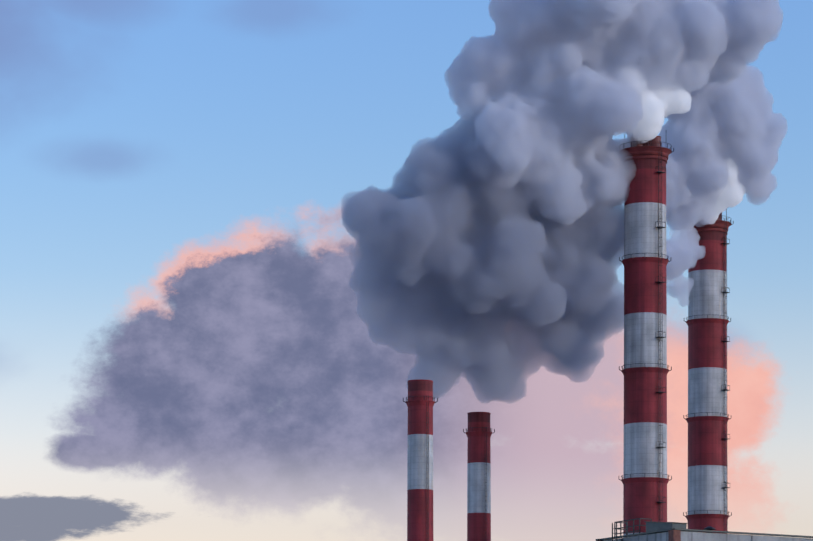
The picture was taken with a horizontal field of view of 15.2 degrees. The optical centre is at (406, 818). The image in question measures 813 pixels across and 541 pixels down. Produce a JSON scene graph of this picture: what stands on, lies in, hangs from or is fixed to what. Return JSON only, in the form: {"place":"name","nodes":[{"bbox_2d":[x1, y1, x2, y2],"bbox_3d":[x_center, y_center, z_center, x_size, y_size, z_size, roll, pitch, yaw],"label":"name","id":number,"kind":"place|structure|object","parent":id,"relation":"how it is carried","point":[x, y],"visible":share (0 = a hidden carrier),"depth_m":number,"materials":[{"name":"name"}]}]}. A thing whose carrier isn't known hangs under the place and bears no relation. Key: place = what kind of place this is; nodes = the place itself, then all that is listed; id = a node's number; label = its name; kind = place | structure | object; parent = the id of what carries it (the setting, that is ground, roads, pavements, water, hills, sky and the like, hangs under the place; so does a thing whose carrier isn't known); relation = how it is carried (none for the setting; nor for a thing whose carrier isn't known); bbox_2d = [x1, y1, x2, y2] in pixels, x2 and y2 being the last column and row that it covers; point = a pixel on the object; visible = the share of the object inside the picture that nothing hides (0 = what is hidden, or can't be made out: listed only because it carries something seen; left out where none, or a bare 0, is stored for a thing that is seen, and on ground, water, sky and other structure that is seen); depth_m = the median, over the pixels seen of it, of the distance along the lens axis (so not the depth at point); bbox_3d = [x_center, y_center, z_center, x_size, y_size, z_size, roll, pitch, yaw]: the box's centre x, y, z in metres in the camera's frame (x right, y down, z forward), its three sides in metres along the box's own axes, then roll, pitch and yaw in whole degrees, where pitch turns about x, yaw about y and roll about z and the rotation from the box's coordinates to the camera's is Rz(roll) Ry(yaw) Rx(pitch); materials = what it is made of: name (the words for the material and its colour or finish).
{"place":"outdoors","nodes":[
{"label":"outdoors","id":0,"kind":"place"},
{"bbox_2d":[0,0,812,540],"label":"sky","id":1,"kind":"structure","parent":0,"point":[235,235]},
{"bbox_2d":[596,518,812,540],"bbox_3d":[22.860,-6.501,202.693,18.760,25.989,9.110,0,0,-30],"label":"building roof","id":2,"kind":"structure","parent":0,"point":[667,531],"depth_m":196.77,"materials":[{"name":"concrete"}]},
{"label":"ground","id":3,"kind":"structure","parent":0,"visible":0},
{"bbox_2d":[403,379,437,540],"bbox_3d":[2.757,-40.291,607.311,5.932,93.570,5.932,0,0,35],"label":"chimney","id":4,"kind":"object","parent":3,"relation":"on","point":[419,402],"visible":1,"depth_m":605.05,"materials":[{"name":"red paint"}]},
{"bbox_2d":[463,412,494,540],"bbox_3d":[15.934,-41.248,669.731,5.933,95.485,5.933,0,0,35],"label":"chimney","id":5,"kind":"object","parent":3,"relation":"on","point":[479,432],"visible":1,"depth_m":667.50,"materials":[{"name":"red paint"}]},
{"bbox_2d":[619,134,673,537],"bbox_3d":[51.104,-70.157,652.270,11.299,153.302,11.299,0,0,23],"label":"chimney","id":6,"kind":"object","parent":3,"relation":"on","point":[644,371],"visible":0.94,"depth_m":648.20,"materials":[{"name":"red paint"}]},
{"bbox_2d":[683,209,733,533],"bbox_3d":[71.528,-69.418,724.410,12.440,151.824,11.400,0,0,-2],"label":"chimney","id":7,"kind":"object","parent":3,"relation":"on","point":[707,322],"visible":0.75,"depth_m":720.37,"materials":[{"name":"red paint"}]}
]}

